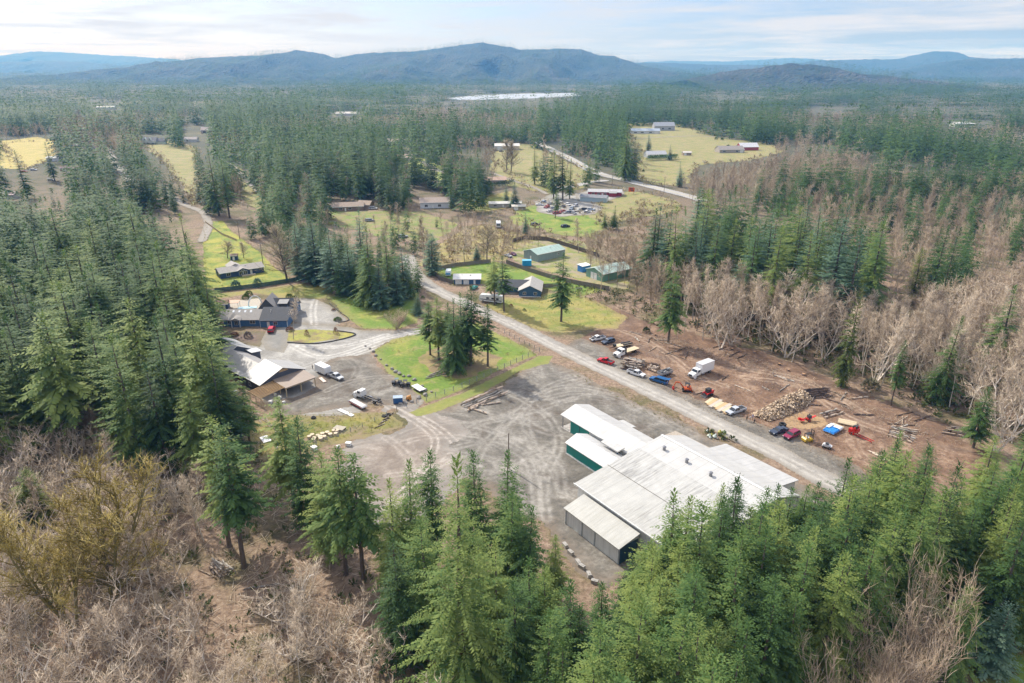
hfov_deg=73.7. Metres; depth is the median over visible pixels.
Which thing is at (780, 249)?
fir tree
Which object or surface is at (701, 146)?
field
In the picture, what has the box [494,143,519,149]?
white barn
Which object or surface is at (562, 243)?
wooden fence
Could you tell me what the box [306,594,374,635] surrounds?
bare tree
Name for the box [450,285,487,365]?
fir tree
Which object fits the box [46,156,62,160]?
white shed
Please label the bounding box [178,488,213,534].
bare tree
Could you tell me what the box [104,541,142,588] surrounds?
bare tree
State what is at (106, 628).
bare tree
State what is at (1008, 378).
bare alder tree
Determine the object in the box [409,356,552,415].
grass verge
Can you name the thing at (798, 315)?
bare alder tree
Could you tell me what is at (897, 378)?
fir tree
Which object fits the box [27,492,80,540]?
bare tree
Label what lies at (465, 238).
bare alder tree
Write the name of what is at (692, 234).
fir tree
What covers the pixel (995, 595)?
fir tree
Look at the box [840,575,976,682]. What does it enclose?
bare bush
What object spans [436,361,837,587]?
gravel yard
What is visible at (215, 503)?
fir tree
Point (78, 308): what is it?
fir tree
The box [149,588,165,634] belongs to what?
bare alder tree
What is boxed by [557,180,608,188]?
side road
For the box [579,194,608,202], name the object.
grey shed
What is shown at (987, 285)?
bare alder tree
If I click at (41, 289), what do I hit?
fir tree
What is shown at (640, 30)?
sky
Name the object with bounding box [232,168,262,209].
field
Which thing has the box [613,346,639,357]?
flatbed truck
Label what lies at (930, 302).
bare alder tree
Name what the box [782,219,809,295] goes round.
fir tree
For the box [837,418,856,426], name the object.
board stack
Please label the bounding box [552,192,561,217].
fir tree
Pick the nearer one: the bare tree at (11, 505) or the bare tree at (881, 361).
the bare tree at (11, 505)
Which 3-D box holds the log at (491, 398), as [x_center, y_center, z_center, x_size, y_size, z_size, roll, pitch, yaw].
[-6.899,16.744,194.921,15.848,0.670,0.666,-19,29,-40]
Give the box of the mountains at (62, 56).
[0,51,182,65]
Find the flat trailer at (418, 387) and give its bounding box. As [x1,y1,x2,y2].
[411,384,424,391]
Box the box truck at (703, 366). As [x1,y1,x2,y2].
[687,358,714,378]
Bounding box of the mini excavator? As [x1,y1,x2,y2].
[672,381,692,391]
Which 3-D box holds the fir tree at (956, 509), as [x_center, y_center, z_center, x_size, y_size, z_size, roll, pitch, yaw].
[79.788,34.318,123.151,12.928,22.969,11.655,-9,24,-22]
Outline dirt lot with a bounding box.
[581,329,990,494]
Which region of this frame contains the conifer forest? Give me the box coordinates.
[0,39,1023,376]
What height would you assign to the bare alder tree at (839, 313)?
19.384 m
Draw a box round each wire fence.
[309,412,386,444]
[396,347,539,409]
[504,329,539,350]
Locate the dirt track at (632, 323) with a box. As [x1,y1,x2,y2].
[596,300,948,429]
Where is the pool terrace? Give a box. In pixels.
[220,298,260,312]
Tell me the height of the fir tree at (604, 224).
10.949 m
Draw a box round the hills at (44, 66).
[0,61,131,73]
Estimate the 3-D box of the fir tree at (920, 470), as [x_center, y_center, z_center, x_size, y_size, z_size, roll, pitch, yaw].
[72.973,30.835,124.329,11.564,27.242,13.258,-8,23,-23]
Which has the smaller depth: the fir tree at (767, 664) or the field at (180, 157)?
the fir tree at (767, 664)
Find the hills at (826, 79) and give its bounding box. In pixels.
[661,63,1007,90]
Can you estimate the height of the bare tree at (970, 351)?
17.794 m
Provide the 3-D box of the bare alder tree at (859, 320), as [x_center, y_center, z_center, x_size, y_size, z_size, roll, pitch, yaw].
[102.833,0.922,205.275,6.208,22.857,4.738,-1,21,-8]
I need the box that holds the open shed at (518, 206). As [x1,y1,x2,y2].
[511,204,525,209]
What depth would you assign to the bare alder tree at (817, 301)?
221.74 m
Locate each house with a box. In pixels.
[0,191,20,198]
[183,137,198,141]
[200,127,210,133]
[214,261,264,278]
[219,292,300,327]
[330,201,363,211]
[358,200,373,208]
[419,197,449,208]
[484,176,506,183]
[495,276,543,296]
[652,122,674,130]
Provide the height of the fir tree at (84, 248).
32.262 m
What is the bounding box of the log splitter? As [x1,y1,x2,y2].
[797,413,815,421]
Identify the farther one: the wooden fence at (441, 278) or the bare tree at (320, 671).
the wooden fence at (441, 278)
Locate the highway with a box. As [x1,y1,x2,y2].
[528,137,708,200]
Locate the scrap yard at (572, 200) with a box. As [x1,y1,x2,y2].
[534,192,603,216]
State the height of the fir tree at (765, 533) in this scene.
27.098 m
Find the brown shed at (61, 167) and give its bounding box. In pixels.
[59,165,81,170]
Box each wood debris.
[243,401,364,489]
[602,333,964,480]
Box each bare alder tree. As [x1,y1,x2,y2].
[0,636,12,682]
[5,611,33,666]
[8,530,41,574]
[17,582,33,641]
[20,475,45,528]
[58,499,88,537]
[74,462,92,488]
[86,600,116,676]
[95,429,121,490]
[100,465,119,502]
[108,603,136,649]
[116,528,135,614]
[132,531,160,612]
[139,484,159,521]
[143,510,156,545]
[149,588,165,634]
[163,478,183,526]
[166,646,189,682]
[176,648,207,682]
[177,473,203,541]
[178,598,204,661]
[188,460,206,519]
[259,634,290,682]
[284,608,308,682]
[286,585,316,640]
[287,297,300,338]
[368,625,391,680]
[422,229,433,251]
[459,227,474,261]
[572,217,581,252]
[680,266,691,317]
[683,285,691,331]
[684,269,698,323]
[690,256,698,315]
[692,270,702,320]
[693,281,703,325]
[697,278,717,339]
[700,265,712,315]
[706,260,727,322]
[717,273,732,335]
[720,259,733,287]
[721,255,734,290]
[727,286,740,339]
[729,279,738,304]
[736,267,747,316]
[737,285,747,331]
[744,274,754,314]
[746,274,763,335]
[746,282,759,312]
[752,285,767,346]
[752,289,763,328]
[757,280,774,339]
[767,285,780,334]
[769,294,788,353]
[771,279,785,345]
[777,281,791,328]
[779,274,797,323]
[786,279,808,339]
[786,297,804,361]
[802,298,814,356]
[803,292,822,349]
[816,283,830,352]
[819,292,832,341]
[821,278,836,333]
[831,299,846,351]
[836,291,856,340]
[843,304,865,348]
[847,310,865,378]
[854,302,876,363]
[859,310,886,376]
[860,294,875,345]
[860,298,872,354]
[861,311,876,370]
[865,290,881,330]
[873,313,890,366]
[874,303,894,370]
[874,309,892,358]
[879,316,910,389]
[882,297,901,349]
[884,303,898,345]
[891,315,920,382]
[895,307,909,345]
[897,294,912,322]
[906,297,929,363]
[909,309,923,369]
[912,291,935,359]
[912,326,939,388]
[913,316,934,374]
[915,308,930,356]
[920,286,944,337]
[921,302,944,353]
[925,291,934,320]
[926,282,943,331]
[926,317,943,371]
[933,300,949,345]
[934,290,951,344]
[944,304,957,333]
[948,296,976,348]
[948,331,972,406]
[953,322,971,350]
[960,311,977,362]
[961,313,984,365]
[965,289,986,321]
[965,328,980,364]
[966,306,981,355]
[966,338,986,388]
[968,280,982,312]
[968,346,997,413]
[970,299,988,328]
[978,274,997,335]
[978,315,998,358]
[980,319,997,351]
[985,329,1005,380]
[993,331,1017,377]
[993,355,1013,422]
[996,310,1010,345]
[997,285,1013,315]
[999,365,1019,443]
[1000,338,1023,387]
[1002,303,1018,344]
[1002,338,1023,377]
[1004,268,1017,298]
[1006,321,1023,388]
[1011,359,1023,442]
[1013,282,1021,309]
[1014,286,1023,329]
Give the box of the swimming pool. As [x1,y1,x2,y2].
[238,306,256,308]
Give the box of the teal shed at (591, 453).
[565,433,623,471]
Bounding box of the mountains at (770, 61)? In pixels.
[636,58,826,64]
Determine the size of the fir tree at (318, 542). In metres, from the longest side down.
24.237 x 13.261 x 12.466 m
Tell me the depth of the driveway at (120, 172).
659.33 m
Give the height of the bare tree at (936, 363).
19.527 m
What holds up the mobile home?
on the ground at (330, 573)
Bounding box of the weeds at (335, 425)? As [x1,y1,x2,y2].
[264,412,398,458]
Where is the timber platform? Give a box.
[332,425,345,431]
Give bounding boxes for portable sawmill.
[848,424,873,441]
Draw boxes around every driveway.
[103,147,133,180]
[166,191,212,241]
[219,158,273,204]
[242,323,430,415]
[491,172,548,193]
[634,136,739,139]
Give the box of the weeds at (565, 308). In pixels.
[506,294,618,324]
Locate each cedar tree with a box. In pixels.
[5,466,58,534]
[830,275,866,388]
[897,248,928,305]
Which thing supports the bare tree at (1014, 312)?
on the ground at (330, 573)
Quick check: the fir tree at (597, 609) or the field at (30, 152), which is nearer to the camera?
the fir tree at (597, 609)
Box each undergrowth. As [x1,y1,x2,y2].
[0,439,390,682]
[570,284,663,327]
[668,293,1023,440]
[874,501,1023,682]
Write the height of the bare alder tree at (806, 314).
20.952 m
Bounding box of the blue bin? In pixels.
[393,395,402,403]
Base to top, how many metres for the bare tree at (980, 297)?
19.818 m
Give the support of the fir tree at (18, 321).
on the ground at (330, 573)
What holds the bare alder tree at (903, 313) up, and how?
on the ground at (330, 573)
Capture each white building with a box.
[96,106,116,109]
[335,112,357,115]
[949,122,974,126]
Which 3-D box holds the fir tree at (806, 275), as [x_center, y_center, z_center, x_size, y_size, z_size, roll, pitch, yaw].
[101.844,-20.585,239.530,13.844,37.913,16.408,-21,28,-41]
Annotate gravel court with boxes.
[575,191,625,202]
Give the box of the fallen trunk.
[243,637,266,681]
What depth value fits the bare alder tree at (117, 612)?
105.89 m
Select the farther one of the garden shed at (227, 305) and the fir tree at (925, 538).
the garden shed at (227, 305)
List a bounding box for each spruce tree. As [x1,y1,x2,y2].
[286,214,314,280]
[295,213,332,286]
[314,224,343,292]
[334,242,358,296]
[347,207,374,277]
[365,255,391,310]
[386,258,408,305]
[388,451,531,682]
[392,246,414,298]
[409,293,423,316]
[473,246,481,260]
[503,185,509,200]
[509,181,520,207]
[522,213,530,233]
[629,203,669,276]
[645,134,652,150]
[647,206,677,292]
[666,144,674,159]
[675,161,683,186]
[677,221,707,304]
[679,187,702,256]
[686,207,712,276]
[696,213,731,287]
[730,217,769,302]
[757,212,785,285]
[782,225,828,317]
[786,197,816,268]
[801,203,831,280]
[804,220,855,327]
[814,228,872,342]
[819,202,858,285]
[957,600,1023,682]
[989,198,1004,224]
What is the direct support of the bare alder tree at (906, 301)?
on the ground at (330, 573)
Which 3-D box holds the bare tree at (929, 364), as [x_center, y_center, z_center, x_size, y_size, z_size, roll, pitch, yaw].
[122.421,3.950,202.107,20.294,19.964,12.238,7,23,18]
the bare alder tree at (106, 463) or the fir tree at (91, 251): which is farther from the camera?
the fir tree at (91, 251)
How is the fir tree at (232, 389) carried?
on the ground at (330, 573)
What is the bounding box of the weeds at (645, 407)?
[554,363,722,439]
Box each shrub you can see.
[230,280,240,289]
[243,331,252,337]
[252,277,262,286]
[642,326,649,333]
[860,377,880,391]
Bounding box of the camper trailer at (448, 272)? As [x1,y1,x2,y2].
[445,269,451,275]
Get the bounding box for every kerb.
[287,330,355,343]
[329,303,349,322]
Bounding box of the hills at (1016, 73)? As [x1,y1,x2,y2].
[866,58,1023,81]
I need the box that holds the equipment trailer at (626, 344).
[611,341,632,347]
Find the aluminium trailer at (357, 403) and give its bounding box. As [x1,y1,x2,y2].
[348,398,366,408]
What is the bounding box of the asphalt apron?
[261,330,289,352]
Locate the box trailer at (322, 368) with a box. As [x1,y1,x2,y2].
[314,362,330,374]
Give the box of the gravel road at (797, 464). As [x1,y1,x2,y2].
[400,254,860,500]
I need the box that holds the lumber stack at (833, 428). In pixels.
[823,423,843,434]
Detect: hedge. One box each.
[489,179,515,188]
[646,154,678,160]
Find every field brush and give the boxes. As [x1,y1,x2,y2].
[0,120,784,238]
[203,225,628,354]
[426,199,682,261]
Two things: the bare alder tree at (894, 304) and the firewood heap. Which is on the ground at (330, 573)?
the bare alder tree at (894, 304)
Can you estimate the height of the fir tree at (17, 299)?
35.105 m
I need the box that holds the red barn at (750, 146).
[736,143,758,149]
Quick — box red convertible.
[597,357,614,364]
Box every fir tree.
[0,239,42,308]
[0,268,51,344]
[0,275,44,335]
[0,298,20,362]
[0,313,88,412]
[0,316,16,383]
[0,329,81,447]
[0,358,14,413]
[0,362,19,416]
[0,380,54,471]
[4,285,51,369]
[7,300,95,419]
[8,284,52,364]
[10,309,102,450]
[13,150,36,197]
[22,229,62,305]
[23,341,89,453]
[33,240,62,328]
[33,267,58,324]
[38,284,71,339]
[40,207,88,279]
[40,278,103,408]
[42,142,58,180]
[44,281,87,376]
[46,286,109,393]
[49,268,92,324]
[56,248,100,312]
[62,271,123,349]
[66,244,116,315]
[73,243,117,308]
[77,261,119,326]
[78,263,120,337]
[79,317,146,438]
[80,217,119,289]
[80,339,126,411]
[84,329,159,471]
[90,212,133,285]
[91,302,134,375]
[98,239,132,310]
[101,350,145,436]
[103,253,157,364]
[105,340,162,425]
[107,335,137,384]
[108,297,164,399]
[109,275,155,362]
[116,205,157,270]
[116,257,157,314]
[120,261,159,348]
[122,231,157,290]
[123,248,147,296]
[129,362,187,477]
[135,315,204,453]
[137,250,183,341]
[146,199,159,235]
[147,240,190,339]
[150,296,186,368]
[150,307,195,415]
[151,332,185,395]
[152,280,193,388]
[155,266,215,338]
[155,332,198,414]
[160,248,229,315]
[164,312,252,442]
[164,386,216,483]
[172,244,225,326]
[173,231,213,297]
[174,213,229,312]
[177,271,222,352]
[181,293,237,377]
[183,337,237,390]
[185,323,234,392]
[187,304,262,430]
[187,414,264,547]
[193,344,264,464]
[199,276,233,352]
[201,148,226,215]
[207,421,281,568]
[216,159,247,217]
[235,386,262,448]
[250,394,307,509]
[278,411,341,535]
[297,448,354,566]
[301,445,359,576]
[328,452,390,582]
[347,225,387,308]
[363,531,440,680]
[365,477,421,614]
[372,458,453,600]
[380,235,403,295]
[382,515,457,645]
[407,447,455,564]
[414,301,435,354]
[424,297,450,360]
[430,298,470,377]
[441,302,455,344]
[442,447,494,574]
[447,292,482,366]
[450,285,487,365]
[457,530,509,641]
[467,536,517,678]
[471,304,500,366]
[479,449,549,583]
[481,269,493,293]
[485,487,541,601]
[486,257,503,305]
[491,555,567,675]
[491,573,547,682]
[494,256,517,311]
[501,505,545,606]
[522,601,580,682]
[527,563,575,649]
[528,144,542,183]
[529,577,594,680]
[540,534,574,605]
[541,637,584,682]
[543,150,560,198]
[544,253,579,321]
[548,146,569,199]
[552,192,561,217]
[560,612,633,682]
[561,158,577,198]
[565,603,597,677]
[566,653,608,682]
[581,581,616,651]
[586,160,593,183]
[596,608,640,678]
[600,213,608,228]
[602,584,665,682]
[602,665,639,682]
[603,552,638,627]
[605,571,646,644]
[608,206,618,228]
[610,537,670,618]
[615,124,637,180]
[624,137,639,179]
[629,542,675,615]
[630,207,666,283]
[631,603,708,682]
[634,572,678,654]
[635,581,663,667]
[638,621,682,682]
[643,561,722,668]
[648,271,689,342]
[648,487,714,599]
[656,515,687,570]
[658,495,705,566]
[659,541,713,617]
[660,204,689,295]
[660,494,728,618]
[667,554,722,650]
[675,210,704,277]
[679,613,714,682]
[682,188,716,262]
[684,647,737,682]
[688,192,721,277]
[691,617,734,675]
[694,219,726,310]
[694,481,728,551]
[695,472,750,570]
[698,550,759,669]
[701,484,748,545]
[702,493,738,604]
[706,615,768,682]
[707,523,769,637]
[718,649,752,682]
[719,217,742,284]
[724,604,758,682]
[730,216,763,295]
[731,500,783,606]
[731,569,813,682]
[732,504,759,549]
[735,224,770,315]
[738,517,770,562]
[742,518,791,609]
[745,590,803,682]
[747,485,778,548]
[755,496,797,593]
[756,225,798,326]
[758,209,784,277]
[759,259,771,307]
[761,589,821,682]
[762,482,788,550]
[768,540,827,682]
[773,507,791,552]
[776,204,815,278]
[777,487,806,547]
[778,525,824,673]
[779,230,821,332]
[780,517,831,604]
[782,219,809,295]
[784,529,797,553]
[788,484,819,535]
[788,497,806,545]
[788,497,839,581]
[802,221,833,293]
[802,480,829,535]
[803,540,865,682]
[803,550,876,682]
[811,457,855,547]
[812,494,872,598]
[813,472,890,643]
[816,204,847,270]
[820,473,888,560]
[837,533,906,682]
[844,222,900,318]
[844,488,890,643]
[845,452,900,517]
[850,231,885,297]
[855,474,880,547]
[856,448,897,500]
[856,509,910,649]
[863,449,925,541]
[869,478,929,583]
[880,508,934,652]
[881,427,914,484]
[883,438,910,514]
[888,340,908,405]
[892,504,952,638]
[900,476,958,625]
[902,482,965,621]
[903,442,943,519]
[906,441,943,522]
[907,470,937,528]
[915,224,951,304]
[916,316,970,405]
[920,584,992,682]
[927,458,969,601]
[933,236,961,311]
[933,475,974,576]
[937,512,1023,666]
[938,498,989,612]
[948,433,1007,520]
[952,386,1002,448]
[954,482,1007,578]
[957,467,1023,559]
[960,460,1008,536]
[963,500,1023,603]
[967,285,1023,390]
[969,481,1023,600]
[983,557,1023,648]
[992,505,1023,568]
[995,445,1023,530]
[998,437,1023,492]
[1007,488,1023,543]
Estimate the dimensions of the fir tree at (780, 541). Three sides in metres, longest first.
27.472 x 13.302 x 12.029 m
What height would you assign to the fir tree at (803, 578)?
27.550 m
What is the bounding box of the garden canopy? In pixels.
[228,300,239,307]
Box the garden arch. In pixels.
[248,295,261,305]
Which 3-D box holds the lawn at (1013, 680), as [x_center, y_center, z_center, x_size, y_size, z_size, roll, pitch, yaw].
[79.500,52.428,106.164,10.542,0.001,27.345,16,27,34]
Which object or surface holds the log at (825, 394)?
on the log
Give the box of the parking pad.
[294,298,346,325]
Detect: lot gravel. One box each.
[266,354,421,415]
[567,338,868,487]
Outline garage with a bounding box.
[453,274,480,283]
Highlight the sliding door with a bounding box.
[570,421,588,434]
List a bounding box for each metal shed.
[523,244,565,261]
[585,262,631,281]
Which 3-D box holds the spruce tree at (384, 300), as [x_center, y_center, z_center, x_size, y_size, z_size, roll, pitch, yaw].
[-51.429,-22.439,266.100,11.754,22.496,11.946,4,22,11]
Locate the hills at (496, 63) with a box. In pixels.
[0,42,703,84]
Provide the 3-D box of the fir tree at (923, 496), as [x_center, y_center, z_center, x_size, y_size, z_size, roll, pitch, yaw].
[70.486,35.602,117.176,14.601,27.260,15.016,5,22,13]
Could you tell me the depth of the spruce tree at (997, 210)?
414.74 m
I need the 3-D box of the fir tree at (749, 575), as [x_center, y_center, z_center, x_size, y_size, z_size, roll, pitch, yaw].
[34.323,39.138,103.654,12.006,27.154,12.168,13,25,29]
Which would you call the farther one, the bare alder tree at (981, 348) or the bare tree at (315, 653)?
the bare alder tree at (981, 348)
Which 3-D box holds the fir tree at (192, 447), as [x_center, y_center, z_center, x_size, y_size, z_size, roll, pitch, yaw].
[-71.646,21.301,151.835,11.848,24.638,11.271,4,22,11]
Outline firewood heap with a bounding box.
[752,390,812,420]
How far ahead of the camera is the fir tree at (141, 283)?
222.63 m
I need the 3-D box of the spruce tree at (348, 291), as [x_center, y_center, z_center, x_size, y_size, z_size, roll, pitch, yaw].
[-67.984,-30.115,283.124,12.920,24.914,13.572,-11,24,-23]
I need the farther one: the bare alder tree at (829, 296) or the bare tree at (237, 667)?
the bare alder tree at (829, 296)
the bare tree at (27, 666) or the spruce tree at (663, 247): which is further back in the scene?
the spruce tree at (663, 247)
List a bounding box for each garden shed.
[216,300,229,308]
[229,253,237,259]
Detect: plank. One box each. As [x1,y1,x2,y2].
[707,398,718,405]
[708,399,721,407]
[715,402,727,409]
[717,403,731,411]
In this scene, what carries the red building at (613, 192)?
on the ground at (330, 573)
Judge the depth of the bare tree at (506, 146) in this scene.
623.10 m
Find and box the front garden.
[224,331,264,346]
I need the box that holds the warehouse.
[564,431,799,564]
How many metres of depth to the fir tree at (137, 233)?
283.98 m
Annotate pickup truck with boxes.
[327,371,343,380]
[589,334,605,341]
[626,368,645,377]
[725,405,746,415]
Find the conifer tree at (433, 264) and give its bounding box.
[421,233,443,276]
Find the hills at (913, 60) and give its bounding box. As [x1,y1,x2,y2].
[636,51,1022,74]
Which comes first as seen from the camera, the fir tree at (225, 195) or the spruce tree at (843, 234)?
the spruce tree at (843, 234)
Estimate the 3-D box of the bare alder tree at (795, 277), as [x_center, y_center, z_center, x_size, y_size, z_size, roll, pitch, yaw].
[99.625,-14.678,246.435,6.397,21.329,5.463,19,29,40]
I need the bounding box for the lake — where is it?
[452,93,579,99]
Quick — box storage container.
[522,259,531,265]
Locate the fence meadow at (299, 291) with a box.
[216,284,334,298]
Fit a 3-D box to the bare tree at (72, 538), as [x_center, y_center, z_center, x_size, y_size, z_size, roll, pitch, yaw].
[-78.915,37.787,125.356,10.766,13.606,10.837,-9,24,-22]
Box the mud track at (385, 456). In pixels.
[337,405,471,526]
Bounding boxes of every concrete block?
[567,549,573,555]
[578,562,585,569]
[586,570,591,577]
[591,578,597,584]
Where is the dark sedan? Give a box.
[769,426,788,435]
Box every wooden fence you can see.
[205,221,236,240]
[214,276,307,291]
[423,263,452,283]
[437,259,490,269]
[506,260,608,290]
[513,235,616,262]
[543,283,561,287]
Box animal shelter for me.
[682,151,691,154]
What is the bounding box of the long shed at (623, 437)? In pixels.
[560,404,652,454]
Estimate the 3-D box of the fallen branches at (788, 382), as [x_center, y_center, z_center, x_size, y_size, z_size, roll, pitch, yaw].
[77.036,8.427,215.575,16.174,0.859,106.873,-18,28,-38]
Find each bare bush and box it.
[384,309,407,328]
[798,626,916,682]
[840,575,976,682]
[877,536,986,682]
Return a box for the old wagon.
[601,337,615,344]
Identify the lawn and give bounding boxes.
[202,221,288,287]
[326,292,419,329]
[375,323,536,402]
[404,158,441,180]
[435,261,605,295]
[485,293,626,332]
[509,205,604,238]
[981,646,1023,682]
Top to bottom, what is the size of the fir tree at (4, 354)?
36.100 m
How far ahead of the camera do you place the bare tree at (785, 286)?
247.77 m
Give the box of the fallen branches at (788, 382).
[623,331,940,437]
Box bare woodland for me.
[0,42,1023,545]
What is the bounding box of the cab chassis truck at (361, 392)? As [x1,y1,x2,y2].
[352,388,381,403]
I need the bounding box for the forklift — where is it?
[801,429,814,442]
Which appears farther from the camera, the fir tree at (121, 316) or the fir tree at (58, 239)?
the fir tree at (58, 239)
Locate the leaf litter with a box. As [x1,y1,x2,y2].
[417,346,503,378]
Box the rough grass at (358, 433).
[244,412,402,461]
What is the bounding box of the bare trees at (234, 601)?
[0,452,409,682]
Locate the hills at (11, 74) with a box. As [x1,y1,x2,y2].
[0,72,58,77]
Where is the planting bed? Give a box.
[287,329,353,342]
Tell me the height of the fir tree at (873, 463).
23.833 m
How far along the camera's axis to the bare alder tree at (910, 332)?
201.50 m
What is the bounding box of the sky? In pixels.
[0,0,1023,62]
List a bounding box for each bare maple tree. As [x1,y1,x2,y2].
[0,485,109,629]
[8,439,178,609]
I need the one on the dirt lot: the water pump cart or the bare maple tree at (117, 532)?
the water pump cart
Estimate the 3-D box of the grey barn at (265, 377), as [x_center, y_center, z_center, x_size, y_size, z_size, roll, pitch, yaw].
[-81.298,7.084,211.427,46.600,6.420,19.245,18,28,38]
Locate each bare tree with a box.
[0,413,18,467]
[0,424,33,475]
[0,449,17,487]
[0,457,16,502]
[0,466,45,533]
[0,495,27,580]
[0,526,51,588]
[0,555,19,616]
[0,577,53,642]
[0,578,47,659]
[0,637,94,682]
[0,638,58,682]
[1,434,53,496]
[1,560,55,615]
[1,654,30,682]
[7,456,62,499]
[11,611,96,682]
[13,442,81,497]
[16,415,73,475]
[17,605,79,667]
[17,618,105,682]
[22,511,83,553]
[23,415,83,463]
[25,444,132,509]
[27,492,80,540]
[36,465,75,510]
[38,583,127,651]
[39,617,145,682]
[40,536,112,610]
[43,654,145,682]
[45,514,100,573]
[50,480,91,540]
[53,596,156,682]
[55,455,112,520]
[56,485,152,566]
[60,420,109,457]
[64,466,145,534]
[70,512,133,574]
[72,565,156,657]
[77,498,164,571]
[88,571,151,633]
[96,487,155,552]
[98,520,193,595]
[101,600,202,682]
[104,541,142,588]
[105,516,192,574]
[105,590,198,665]
[106,475,168,534]
[112,665,157,682]
[115,452,173,511]
[117,643,208,682]
[137,446,192,496]
[137,468,193,513]
[156,565,209,638]
[176,672,197,682]
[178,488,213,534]
[184,636,252,682]
[211,654,253,682]
[213,240,237,257]
[213,629,278,682]
[235,242,248,257]
[237,587,323,661]
[238,559,323,632]
[239,656,272,682]
[252,218,304,282]
[272,550,330,600]
[284,602,353,663]
[285,574,384,659]
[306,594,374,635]
[308,652,363,682]
[308,659,374,682]
[313,636,383,682]
[341,620,418,666]
[342,637,452,682]
[346,664,392,682]
[471,224,498,259]
[500,139,519,171]
[504,139,523,172]
[685,276,739,332]
[697,288,748,348]
[700,276,739,325]
[707,294,773,345]
[709,273,741,317]
[719,276,767,329]
[752,290,825,357]
[753,281,799,339]
[761,269,803,322]
[763,282,831,347]
[791,277,821,319]
[793,290,830,346]
[805,282,868,346]
[808,299,853,358]
[834,297,877,340]
[856,315,921,381]
[883,318,920,377]
[886,301,941,349]
[892,317,962,382]
[907,331,966,395]
[917,320,975,365]
[922,289,997,341]
[927,285,984,342]
[932,290,981,346]
[936,337,1008,405]
[943,304,997,365]
[944,277,1003,319]
[949,284,992,330]
[952,344,1023,413]
[954,285,989,327]
[957,275,1023,341]
[958,362,1023,452]
[961,342,1019,389]
[972,372,1023,435]
[978,278,1023,335]
[983,300,1023,340]
[984,279,1023,322]
[985,279,1023,324]
[989,301,1020,344]
[998,274,1023,313]
[999,293,1023,333]
[1001,332,1023,390]
[1005,342,1023,403]
[1005,359,1023,424]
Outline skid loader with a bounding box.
[700,387,713,397]
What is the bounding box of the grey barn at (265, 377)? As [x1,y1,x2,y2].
[219,337,315,406]
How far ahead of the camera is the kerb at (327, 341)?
237.56 m
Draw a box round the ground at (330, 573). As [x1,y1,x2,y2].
[0,81,1023,682]
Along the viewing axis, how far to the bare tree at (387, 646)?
104.31 m
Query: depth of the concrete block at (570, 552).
133.14 m
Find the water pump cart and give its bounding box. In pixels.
[822,442,831,449]
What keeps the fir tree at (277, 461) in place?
on the ground at (330, 573)
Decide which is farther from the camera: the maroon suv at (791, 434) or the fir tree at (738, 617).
the maroon suv at (791, 434)
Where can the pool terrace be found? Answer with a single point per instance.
(253, 302)
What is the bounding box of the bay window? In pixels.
[232,321,240,326]
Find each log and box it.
[462,389,498,405]
[464,386,502,403]
[465,390,502,406]
[468,391,507,408]
[622,362,639,365]
[803,387,825,390]
[805,388,830,392]
[809,391,831,393]
[811,393,829,395]
[820,408,836,413]
[822,409,841,415]
[825,411,842,417]
[887,434,911,442]
[888,423,915,425]
[888,433,913,440]
[889,430,915,436]
[889,431,915,438]
[890,428,916,434]
[891,425,918,430]
[891,426,916,432]
[942,432,964,436]
[943,430,964,434]
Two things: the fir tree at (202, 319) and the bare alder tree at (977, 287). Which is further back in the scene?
the bare alder tree at (977, 287)
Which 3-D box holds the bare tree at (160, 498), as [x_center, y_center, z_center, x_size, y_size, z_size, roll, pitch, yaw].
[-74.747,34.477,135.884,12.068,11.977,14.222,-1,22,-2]
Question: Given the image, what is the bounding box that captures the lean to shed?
[577,262,590,272]
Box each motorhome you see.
[479,293,502,303]
[496,220,500,227]
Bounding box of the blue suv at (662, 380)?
[649,375,671,384]
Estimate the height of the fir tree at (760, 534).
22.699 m
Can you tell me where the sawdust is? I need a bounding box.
[784,411,828,428]
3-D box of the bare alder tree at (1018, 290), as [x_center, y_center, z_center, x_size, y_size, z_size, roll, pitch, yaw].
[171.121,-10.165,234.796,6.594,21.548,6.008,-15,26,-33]
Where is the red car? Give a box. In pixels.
[267,326,275,332]
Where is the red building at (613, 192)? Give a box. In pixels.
[587,189,621,196]
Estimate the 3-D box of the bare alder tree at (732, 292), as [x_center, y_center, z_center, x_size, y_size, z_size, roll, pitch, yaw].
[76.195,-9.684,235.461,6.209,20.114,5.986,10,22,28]
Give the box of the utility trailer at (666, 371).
[657,367,672,375]
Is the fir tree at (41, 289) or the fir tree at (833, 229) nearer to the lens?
the fir tree at (41, 289)
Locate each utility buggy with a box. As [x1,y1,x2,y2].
[392,378,401,385]
[400,379,410,386]
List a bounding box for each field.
[0,137,54,169]
[143,142,199,204]
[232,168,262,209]
[457,191,514,211]
[489,142,593,191]
[588,191,680,222]
[625,123,781,185]
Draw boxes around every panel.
[259,435,270,442]
[337,408,353,416]
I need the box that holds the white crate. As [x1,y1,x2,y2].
[345,441,351,446]
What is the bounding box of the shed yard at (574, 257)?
[512,238,629,288]
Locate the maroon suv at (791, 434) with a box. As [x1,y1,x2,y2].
[782,428,800,439]
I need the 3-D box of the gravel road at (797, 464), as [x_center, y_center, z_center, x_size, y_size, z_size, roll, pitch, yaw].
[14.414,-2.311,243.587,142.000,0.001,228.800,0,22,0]
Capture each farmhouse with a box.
[141,137,166,143]
[630,128,659,133]
[643,150,666,156]
[714,146,744,152]
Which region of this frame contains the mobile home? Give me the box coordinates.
[488,201,521,207]
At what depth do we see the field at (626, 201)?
475.42 m
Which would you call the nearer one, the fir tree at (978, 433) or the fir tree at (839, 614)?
the fir tree at (839, 614)
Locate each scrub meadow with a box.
[230,208,456,240]
[419,225,546,266]

